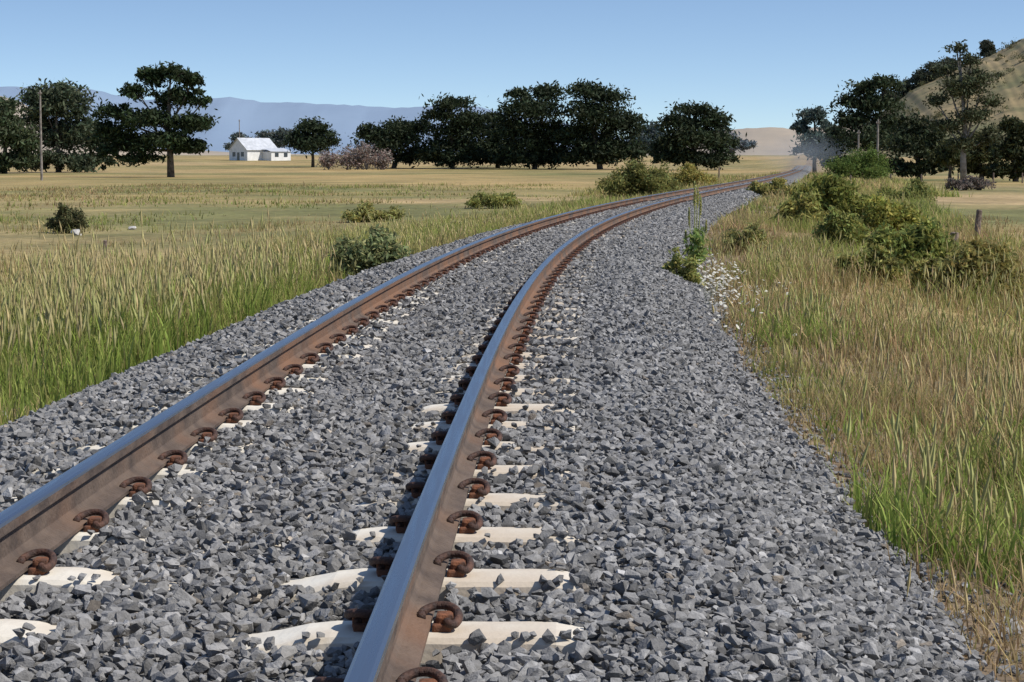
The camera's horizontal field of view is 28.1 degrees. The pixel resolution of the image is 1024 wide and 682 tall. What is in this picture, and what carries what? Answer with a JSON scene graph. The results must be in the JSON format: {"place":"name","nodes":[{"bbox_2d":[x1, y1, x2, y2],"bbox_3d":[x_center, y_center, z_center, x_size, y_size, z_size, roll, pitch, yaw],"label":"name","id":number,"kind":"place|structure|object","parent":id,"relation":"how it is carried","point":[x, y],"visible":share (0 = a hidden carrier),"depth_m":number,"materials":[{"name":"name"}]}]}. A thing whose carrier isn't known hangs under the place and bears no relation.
{"place":"outdoors","nodes":[
{"label":"outdoors","id":0,"kind":"place"},
{"bbox_2d":[0,96,309,154],"bbox_3d":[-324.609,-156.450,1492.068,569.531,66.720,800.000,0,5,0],"label":"hill","id":1,"kind":"structure","parent":0,"point":[201,153],"depth_m":1386.37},
{"bbox_2d":[0,86,627,154],"bbox_3d":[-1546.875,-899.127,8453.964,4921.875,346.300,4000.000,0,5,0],"label":"mountains","id":2,"kind":"structure","parent":0,"point":[253,116],"depth_m":8121.51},
{"bbox_2d":[0,155,1023,681],"bbox_3d":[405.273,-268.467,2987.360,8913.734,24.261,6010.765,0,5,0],"label":"ground","id":3,"kind":"structure","parent":0,"point":[1004,197],"depth_m":128.10,"materials":[{"name":"plant"}]},
{"bbox_2d":[0,95,47,173],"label":"gum tree","id":4,"kind":"object","parent":3,"relation":"on","point":[22,144],"visible":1,"depth_m":366.70,"materials":[{"name":"green plant"}]},
{"bbox_2d":[38,90,42,179],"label":"utility pole","id":5,"kind":"object","parent":3,"relation":"on","point":[41,158],"visible":0.95,"depth_m":258.66,"materials":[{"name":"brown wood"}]},
{"bbox_2d":[12,77,101,172],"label":"gum tree","id":6,"kind":"object","parent":3,"relation":"on","point":[57,100],"visible":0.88,"depth_m":386.29,"materials":[{"name":"green plant"}]},
{"bbox_2d":[43,202,89,233],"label":"shrub","id":7,"kind":"object","parent":3,"relation":"on","point":[67,215],"visible":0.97,"depth_m":63.17,"materials":[{"name":"green plant"}]},
{"bbox_2d":[71,229,81,234],"bbox_3d":[-13.019,-3.234,61.189,0.318,0.222,0.266,3,6,31],"label":"rock","id":8,"kind":"object","parent":3,"relation":"on","point":[76,231],"visible":0.74,"depth_m":61.09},
{"bbox_2d":[79,116,119,171],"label":"tree","id":9,"kind":"object","parent":3,"relation":"on","point":[107,161],"visible":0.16,"depth_m":397.67,"materials":[{"name":"green plant"}]},
{"bbox_2d":[82,61,221,176],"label":"pine tree","id":10,"kind":"object","parent":3,"relation":"on","point":[124,138],"visible":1,"depth_m":308.98,"materials":[{"name":"green plant"}]},
{"bbox_2d":[223,132,251,149],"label":"tree","id":11,"kind":"object","parent":3,"relation":"on","point":[234,136],"visible":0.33,"depth_m":844.54,"materials":[{"name":"green plant"}]},
{"bbox_2d":[228,138,291,160],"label":"farmhouse","id":12,"kind":"object","parent":3,"relation":"on","point":[253,149],"visible":0.86,"depth_m":554.17,"materials":[{"name":"white paint"}]},
{"bbox_2d":[251,129,281,145],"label":"tree","id":13,"kind":"object","parent":3,"relation":"on","point":[268,134],"visible":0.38,"depth_m":844.33,"materials":[{"name":"green plant"}]},
{"bbox_2d":[0,203,565,425],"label":"tall grass","id":14,"kind":"structure","parent":3,"relation":"on","point":[70,326],"depth_m":17.80,"materials":[{"name":"plant"}]},
{"bbox_2d":[273,126,292,147],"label":"tree","id":15,"kind":"object","parent":3,"relation":"on","point":[281,137],"visible":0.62,"depth_m":844.61,"materials":[{"name":"green plant"}]},
{"bbox_2d":[282,116,342,166],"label":"tree","id":16,"kind":"object","parent":3,"relation":"on","point":[306,136],"visible":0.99,"depth_m":465.32,"materials":[{"name":"green plant"}]},
{"bbox_2d":[315,149,339,169],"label":"twiggy bush","id":17,"kind":"object","parent":3,"relation":"on","point":[327,161],"visible":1,"depth_m":432.72,"materials":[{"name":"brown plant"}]},
{"bbox_2d":[334,145,364,169],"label":"twiggy bush","id":18,"kind":"object","parent":3,"relation":"on","point":[347,159],"visible":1,"depth_m":432.47,"materials":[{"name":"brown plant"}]},
{"bbox_2d":[353,141,378,169],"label":"twiggy bush","id":19,"kind":"object","parent":3,"relation":"on","point":[366,158],"visible":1,"depth_m":432.73,"materials":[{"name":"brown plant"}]},
{"bbox_2d":[326,222,413,275],"bbox_3d":[-1.882,-1.156,26.984,1.210,0.795,0.889,0,5,0],"label":"shrub","id":20,"kind":"object","parent":3,"relation":"on","point":[378,246],"visible":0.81,"depth_m":26.87,"materials":[{"name":"green plant"}]},
{"bbox_2d":[340,200,410,222],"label":"shrub","id":21,"kind":"object","parent":3,"relation":"on","point":[361,211],"visible":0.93,"depth_m":74.00,"materials":[{"name":"green plant"}]},
{"bbox_2d":[368,147,393,169],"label":"twiggy bush","id":22,"kind":"object","parent":3,"relation":"on","point":[384,161],"visible":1,"depth_m":432.69,"materials":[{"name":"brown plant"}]},
{"bbox_2d":[345,115,435,167],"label":"cypress tree","id":23,"kind":"object","parent":3,"relation":"on","point":[397,137],"visible":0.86,"depth_m":450.87,"materials":[{"name":"green plant"}]},
{"bbox_2d":[414,92,497,168],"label":"cypress tree","id":24,"kind":"object","parent":3,"relation":"on","point":[460,141],"visible":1,"depth_m":445.81,"materials":[{"name":"green plant"}]},
{"bbox_2d":[463,111,524,167],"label":"cypress tree","id":25,"kind":"object","parent":3,"relation":"on","point":[480,161],"visible":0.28,"depth_m":455.73,"materials":[{"name":"green plant"}]},
{"bbox_2d":[464,190,524,207],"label":"shrub","id":26,"kind":"object","parent":3,"relation":"on","point":[478,200],"visible":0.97,"depth_m":92.95,"materials":[{"name":"green plant"}]},
{"bbox_2d":[0,165,1023,681],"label":"ballast bed","id":27,"kind":"object","parent":3,"relation":"on","point":[800,175],"visible":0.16,"depth_m":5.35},
{"bbox_2d":[0,476,570,517],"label":"concrete sleeper","id":28,"kind":"object","parent":27,"relation":"on","point":[481,487],"visible":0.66,"depth_m":6.80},
{"bbox_2d":[0,548,579,604],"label":"concrete sleeper","id":29,"kind":"object","parent":27,"relation":"on","point":[463,574],"visible":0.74,"depth_m":5.51,"materials":[{"name":"concrete"}]},
{"bbox_2d":[0,601,583,663],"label":"concrete sleeper","id":30,"kind":"object","parent":27,"relation":"on","point":[449,627],"visible":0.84,"depth_m":4.86,"materials":[{"name":"concrete"}]},
{"bbox_2d":[26,450,571,485],"bbox_3d":[-0.765,0.535,7.513,2.000,0.260,0.254,0,5,1],"label":"concrete sleeper","id":31,"kind":"object","parent":27,"relation":"on","point":[180,457],"visible":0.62,"depth_m":7.45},
{"bbox_2d":[53,509,578,553],"bbox_3d":[-0.797,0.647,6.218,2.000,0.260,0.254,0,5,1],"label":"concrete sleeper","id":32,"kind":"object","parent":27,"relation":"on","point":[471,529],"visible":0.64,"depth_m":6.16,"materials":[{"name":"concrete"}]},
{"bbox_2d":[69,427,575,460],"bbox_3d":[-0.748,0.479,8.160,2.000,0.260,0.254,0,5,2],"label":"concrete sleeper","id":33,"kind":"object","parent":27,"relation":"on","point":[436,445],"visible":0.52,"depth_m":8.10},
{"bbox_2d":[111,408,574,437],"bbox_3d":[-0.729,0.423,8.808,2.000,0.260,0.254,0,5,2],"label":"concrete sleeper","id":34,"kind":"object","parent":27,"relation":"on","point":[237,415],"visible":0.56,"depth_m":8.75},
{"bbox_2d":[139,391,574,420],"bbox_3d":[-0.710,0.367,9.455,2.000,0.260,0.254,0,5,2],"label":"concrete sleeper","id":35,"kind":"object","parent":27,"relation":"on","point":[503,402],"visible":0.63,"depth_m":9.39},
{"bbox_2d":[167,377,574,403],"bbox_3d":[-0.690,0.311,10.102,2.000,0.260,0.254,0,5,2],"label":"concrete sleeper","id":36,"kind":"object","parent":27,"relation":"on","point":[279,383],"visible":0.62,"depth_m":10.05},
{"bbox_2d":[312,667,447,681],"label":"concrete sleeper","id":37,"kind":"object","parent":27,"relation":"on","point":[435,675],"visible":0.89,"depth_m":4.27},
{"bbox_2d":[192,364,574,387],"bbox_3d":[-0.669,0.255,10.750,2.000,0.260,0.254,0,5,2],"label":"concrete sleeper","id":38,"kind":"object","parent":27,"relation":"on","point":[511,372],"visible":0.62,"depth_m":10.69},
{"bbox_2d":[214,353,571,374],"bbox_3d":[-0.647,0.199,11.397,2.000,0.260,0.254,0,5,2],"label":"concrete sleeper","id":39,"kind":"object","parent":27,"relation":"on","point":[313,359],"visible":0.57,"depth_m":11.35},
{"bbox_2d":[0,165,800,590],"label":"steel rail","id":40,"kind":"object","parent":27,"relation":"on","point":[44,515],"visible":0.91,"depth_m":7.87,"materials":[{"name":"grey"}]},
{"bbox_2d":[234,342,575,361],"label":"concrete sleeper","id":41,"kind":"object","parent":27,"relation":"on","point":[521,348],"visible":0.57,"depth_m":11.98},
{"bbox_2d":[253,333,576,351],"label":"concrete sleeper","id":42,"kind":"object","parent":27,"relation":"on","point":[524,338],"visible":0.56,"depth_m":12.63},
{"bbox_2d":[271,325,577,342],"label":"concrete sleeper","id":43,"kind":"object","parent":27,"relation":"on","point":[527,330],"visible":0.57,"depth_m":13.27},
{"bbox_2d":[287,318,577,333],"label":"concrete sleeper","id":44,"kind":"object","parent":27,"relation":"on","point":[364,322],"visible":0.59,"depth_m":13.93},
{"bbox_2d":[301,311,575,325],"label":"concrete sleeper","id":45,"kind":"object","parent":27,"relation":"on","point":[532,314],"visible":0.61,"depth_m":14.58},
{"bbox_2d":[312,305,580,317],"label":"concrete sleeper","id":46,"kind":"object","parent":27,"relation":"on","point":[385,308],"visible":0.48,"depth_m":15.23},
{"bbox_2d":[328,299,581,310],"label":"concrete sleeper","id":47,"kind":"object","parent":27,"relation":"on","point":[394,302],"visible":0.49,"depth_m":15.87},
{"bbox_2d":[338,294,582,307],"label":"concrete sleeper","id":48,"kind":"object","parent":27,"relation":"on","point":[540,296],"visible":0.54,"depth_m":16.51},
{"bbox_2d":[346,289,582,299],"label":"concrete sleeper","id":49,"kind":"object","parent":27,"relation":"on","point":[412,292],"visible":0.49,"depth_m":17.18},
{"bbox_2d":[358,284,578,294],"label":"concrete sleeper","id":50,"kind":"object","parent":27,"relation":"on","point":[547,287],"visible":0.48,"depth_m":17.83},
{"bbox_2d":[370,280,580,288],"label":"concrete sleeper","id":51,"kind":"object","parent":27,"relation":"on","point":[426,282],"visible":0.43,"depth_m":18.49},
{"bbox_2d":[375,276,583,285],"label":"concrete sleeper","id":52,"kind":"object","parent":27,"relation":"on","point":[433,279],"visible":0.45,"depth_m":19.13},
{"bbox_2d":[384,273,586,280],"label":"concrete sleeper","id":53,"kind":"object","parent":27,"relation":"on","point":[556,275],"visible":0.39,"depth_m":19.79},
{"bbox_2d":[393,269,591,277],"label":"concrete sleeper","id":54,"kind":"object","parent":27,"relation":"on","point":[446,271],"visible":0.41,"depth_m":20.43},
{"bbox_2d":[406,266,585,273],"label":"concrete sleeper","id":55,"kind":"object","parent":27,"relation":"on","point":[452,268],"visible":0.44,"depth_m":21.08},
{"bbox_2d":[421,257,571,263],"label":"concrete sleeper","id":56,"kind":"object","parent":27,"relation":"on","point":[468,259],"visible":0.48,"depth_m":23.02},
{"bbox_2d":[428,255,596,261],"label":"concrete sleeper","id":57,"kind":"object","parent":27,"relation":"on","point":[475,256],"visible":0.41,"depth_m":23.66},
{"bbox_2d":[450,263,593,270],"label":"concrete sleeper","id":58,"kind":"object","parent":27,"relation":"on","point":[564,265],"visible":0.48,"depth_m":21.72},
{"bbox_2d":[456,260,592,268],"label":"concrete sleeper","id":59,"kind":"object","parent":27,"relation":"on","point":[463,262],"visible":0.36,"depth_m":22.37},
{"bbox_2d":[478,250,579,256],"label":"concrete sleeper","id":60,"kind":"object","parent":27,"relation":"on","point":[485,252],"visible":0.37,"depth_m":24.95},
{"bbox_2d":[473,252,593,258],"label":"concrete sleeper","id":61,"kind":"object","parent":27,"relation":"on","point":[478,254],"visible":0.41,"depth_m":24.31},
{"bbox_2d":[488,246,590,252],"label":"concrete sleeper","id":62,"kind":"object","parent":27,"relation":"on","point":[494,247],"visible":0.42,"depth_m":26.24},
{"bbox_2d":[492,244,589,249],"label":"concrete sleeper","id":63,"kind":"object","parent":27,"relation":"on","point":[498,245],"visible":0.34,"depth_m":26.89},
{"bbox_2d":[497,242,610,248],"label":"concrete sleeper","id":64,"kind":"object","parent":27,"relation":"on","point":[503,243],"visible":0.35,"depth_m":27.54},
{"bbox_2d":[344,165,805,681],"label":"steel rail","id":65,"kind":"object","parent":27,"relation":"on","point":[391,645],"visible":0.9,"depth_m":5.88,"materials":[{"name":"grey"}]},
{"bbox_2d":[0,170,1023,269],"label":"field grass","id":66,"kind":"structure","parent":3,"relation":"on","point":[869,186],"depth_m":103.92,"materials":[{"name":"plant"}]},
{"bbox_2d":[483,80,570,168],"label":"cypress tree","id":67,"kind":"object","parent":3,"relation":"on","point":[531,131],"visible":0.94,"depth_m":440.03,"materials":[{"name":"green plant"}]},
{"bbox_2d":[544,78,655,169],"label":"cypress tree","id":68,"kind":"object","parent":3,"relation":"on","point":[592,115],"visible":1,"depth_m":435.57,"materials":[{"name":"green plant"}]},
{"bbox_2d":[594,156,690,197],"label":"shrub","id":69,"kind":"object","parent":3,"relation":"on","point":[635,177],"visible":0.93,"depth_m":106.06,"materials":[{"name":"green plant"}]},
{"bbox_2d":[624,119,664,155],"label":"cypress tree","id":70,"kind":"object","parent":3,"relation":"on","point":[653,130],"visible":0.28,"depth_m":634.82,"materials":[{"name":"green plant"}]},
{"bbox_2d":[662,247,705,285],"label":"shrub","id":71,"kind":"object","parent":3,"relation":"on","point":[688,273],"visible":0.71,"depth_m":24.89,"materials":[{"name":"green plant"}]},
{"bbox_2d":[668,161,718,186],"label":"shrub","id":72,"kind":"object","parent":3,"relation":"on","point":[690,174],"visible":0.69,"depth_m":157.10,"materials":[{"name":"green plant"}]},
{"bbox_2d":[682,180,712,272],"bbox_3d":[2.478,-1.489,27.357,0.437,1.316,0.648,0,5,0],"label":"tall weed","id":73,"kind":"object","parent":3,"relation":"on","point":[696,244],"visible":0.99,"depth_m":27.37,"materials":[{"name":"green plant"}]},
{"bbox_2d":[647,100,751,169],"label":"cypress tree","id":74,"kind":"object","parent":3,"relation":"on","point":[683,138],"visible":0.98,"depth_m":425.57,"materials":[{"name":"green plant"}]},
{"bbox_2d":[712,131,757,156],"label":"tree","id":75,"kind":"object","parent":3,"relation":"on","point":[746,144],"visible":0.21,"depth_m":615.48,"materials":[{"name":"green plant"}]},
{"bbox_2d":[696,246,796,335],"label":"daisies","id":76,"kind":"object","parent":3,"relation":"on","point":[723,304],"visible":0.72,"depth_m":23.33,"materials":[{"name":"white petals"},{"name":"green leaf"}]},
{"bbox_2d":[721,220,773,253],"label":"shrub","id":77,"kind":"object","parent":3,"relation":"on","point":[751,229],"visible":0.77,"depth_m":35.31,"materials":[{"name":"green plant"}]},
{"bbox_2d":[745,176,795,198],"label":"shrub","id":78,"kind":"object","parent":3,"relation":"on","point":[775,185],"visible":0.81,"depth_m":86.84,"materials":[{"name":"green plant"}]},
{"bbox_2d":[769,190,828,224],"bbox_3d":[7.668,-3.479,54.182,1.707,1.031,1.177,0,5,0],"label":"shrub","id":79,"kind":"object","parent":3,"relation":"on","point":[790,209],"visible":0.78,"depth_m":54.08,"materials":[{"name":"green plant"}]},
{"bbox_2d":[788,104,836,172],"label":"gum tree","id":80,"kind":"object","parent":3,"relation":"on","point":[810,144],"visible":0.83,"depth_m":327.19,"materials":[{"name":"green plant"}]},
{"bbox_2d":[790,172,873,215],"bbox_3d":[9.771,-4.354,61.983,3.067,1.572,2.312,0,5,0],"label":"shrub","id":81,"kind":"object","parent":3,"relation":"on","point":[832,189],"visible":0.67,"depth_m":61.53,"materials":[{"name":"green plant"}]},
{"bbox_2d":[818,126,853,167],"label":"tree","id":82,"kind":"object","parent":3,"relation":"on","point":[825,145],"visible":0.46,"depth_m":318.12,"materials":[{"name":"green plant"}]},
{"bbox_2d":[809,205,873,246],"bbox_3d":[6.726,-2.313,41.733,1.352,0.922,0.907,0,5,0],"label":"shrub","id":83,"kind":"object","parent":3,"relation":"on","point":[835,222],"visible":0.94,"depth_m":41.58,"materials":[{"name":"green plant"}]},
{"bbox_2d":[816,142,896,180],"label":"shrub","id":84,"kind":"object","parent":3,"relation":"on","point":[856,167],"visible":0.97,"depth_m":212.07,"materials":[{"name":"green plant"}]},
{"bbox_2d":[817,73,915,176],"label":"gum tree","id":85,"kind":"object","parent":3,"relation":"on","point":[866,100],"visible":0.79,"depth_m":296.84,"materials":[{"name":"green plant"}]},
{"bbox_2d":[833,242,909,282],"bbox_3d":[5.041,-1.082,28.836,1.062,0.618,0.789,0,5,0],"label":"shrub","id":86,"kind":"object","parent":3,"relation":"on","point":[885,260],"visible":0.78,"depth_m":28.74,"materials":[{"name":"green plant"}]},
{"bbox_2d":[876,119,879,168],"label":"utility pole","id":87,"kind":"object","parent":3,"relation":"on","point":[877,123],"visible":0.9,"depth_m":248.67,"materials":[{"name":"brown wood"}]},
{"bbox_2d":[851,193,930,234],"bbox_3d":[8.898,-2.944,48.804,2.344,1.174,1.879,0,5,0],"label":"shrub","id":88,"kind":"object","parent":3,"relation":"on","point":[881,209],"visible":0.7,"depth_m":48.47,"materials":[{"name":"green plant"}]},
{"bbox_2d":[874,176,938,204],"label":"shrub","id":89,"kind":"object","parent":3,"relation":"on","point":[917,185],"visible":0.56,"depth_m":97.74,"materials":[{"name":"green plant"}]},
{"bbox_2d":[854,215,960,275],"bbox_3d":[6.078,-1.405,31.020,1.748,1.032,1.232,0,5,0],"label":"shrub","id":90,"kind":"object","parent":3,"relation":"on","point":[923,238],"visible":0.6,"depth_m":30.75,"materials":[{"name":"green plant"}]},
{"bbox_2d":[879,111,957,179],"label":"tree","id":91,"kind":"object","parent":3,"relation":"on","point":[913,140],"visible":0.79,"depth_m":257.96,"materials":[{"name":"green plant"}]},
{"bbox_2d":[906,258,942,290],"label":"shrub","id":92,"kind":"object","parent":3,"relation":"on","point":[917,272],"visible":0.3,"depth_m":27.75,"materials":[{"name":"green plant"}]},
{"bbox_2d":[925,137,973,177],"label":"tree","id":93,"kind":"object","parent":3,"relation":"on","point":[944,156],"visible":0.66,"depth_m":248.26,"materials":[{"name":"green plant"}]},
{"bbox_2d":[935,221,970,247],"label":"shrub","id":94,"kind":"object","parent":3,"relation":"on","point":[949,234],"depth_m":39.12,"materials":[{"name":"green plant"}]},
{"bbox_2d":[919,39,1009,180],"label":"gum tree","id":95,"kind":"object","parent":3,"relation":"on","point":[968,86],"visible":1,"depth_m":213.12,"materials":[{"name":"green plant"}]},
{"bbox_2d":[944,175,996,190],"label":"brush heap","id":96,"kind":"object","parent":3,"relation":"on","point":[974,183],"visible":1,"depth_m":163.13,"materials":[{"name":"grey plant"}]},
{"bbox_2d":[923,235,1023,302],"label":"shrub","id":97,"kind":"object","parent":3,"relation":"on","point":[968,257],"visible":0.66,"depth_m":26.28,"materials":[{"name":"green plant"}]},
{"bbox_2d":[974,209,981,236],"bbox_3d":[12.019,-2.889,52.881,0.226,1.020,0.169,0,5,0],"label":"fence post","id":98,"kind":"object","parent":3,"relation":"on","point":[978,218],"visible":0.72,"depth_m":52.80,"materials":[{"name":"grey wood"}]},
{"bbox_2d":[957,126,1007,179],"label":"tree","id":99,"kind":"object","parent":3,"relation":"on","point":[975,165],"visible":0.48,"depth_m":259.80,"materials":[{"name":"green plant"}]},
{"bbox_2d":[984,114,1023,181],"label":"tree","id":100,"kind":"object","parent":3,"relation":"on","point":[1012,127],"visible":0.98,"depth_m":237.92,"materials":[{"name":"green plant"}]},
{"bbox_2d":[0,0,1023,135],"label":"sky","id":101,"kind":"structure","parent":0,"point":[764,61],"materials":[{"name":"blue"}]},
{"bbox_2d":[646,125,861,154],"bbox_3d":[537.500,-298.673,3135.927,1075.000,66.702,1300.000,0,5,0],"label":"hills","id":102,"kind":"structure","parent":0,"point":[773,140],"depth_m":2918.19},
{"bbox_2d":[698,207,1023,681],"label":"verge grass","id":103,"kind":"structure","parent":0,"point":[992,422],"depth_m":13.28,"materials":[{"name":"plant"}]},
{"bbox_2d":[801,38,1023,156],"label":"hillside","id":104,"kind":"structure","parent":0,"point":[1011,88],"depth_m":676.83,"materials":[{"name":"plant"}]},
{"bbox_2d":[885,89,900,102],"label":"tree","id":105,"kind":"object","parent":104,"relation":"on","point":[894,96],"visible":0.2,"depth_m":742.73,"materials":[{"name":"green plant"}]},
{"bbox_2d":[895,78,919,97],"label":"tree","id":106,"kind":"object","parent":104,"relation":"on","point":[908,86],"visible":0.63,"depth_m":743.66,"materials":[{"name":"green plant"}]},
{"bbox_2d":[905,65,934,86],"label":"tree","id":107,"kind":"object","parent":104,"relation":"on","point":[919,75],"visible":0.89,"depth_m":742.18,"materials":[{"name":"green plant"}]},
{"bbox_2d":[920,59,950,78],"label":"tree","id":108,"kind":"object","parent":104,"relation":"on","point":[927,66],"visible":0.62,"depth_m":741.69,"materials":[{"name":"green plant"}]},
{"bbox_2d":[938,56,959,73],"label":"tree","id":109,"kind":"object","parent":104,"relation":"on","point":[948,60],"visible":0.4,"depth_m":742.92,"materials":[{"name":"green plant"}]},
{"bbox_2d":[888,37,1023,135],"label":"hill scrub","id":110,"kind":"object","parent":104,"relation":"on","point":[939,113],"visible":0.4,"depth_m":698.65,"materials":[{"name":"green plant"}]},
{"bbox_2d":[976,39,998,57],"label":"tree","id":111,"kind":"object","parent":104,"relation":"on","point":[987,46],"visible":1,"depth_m":742.17,"materials":[{"name":"green plant"}]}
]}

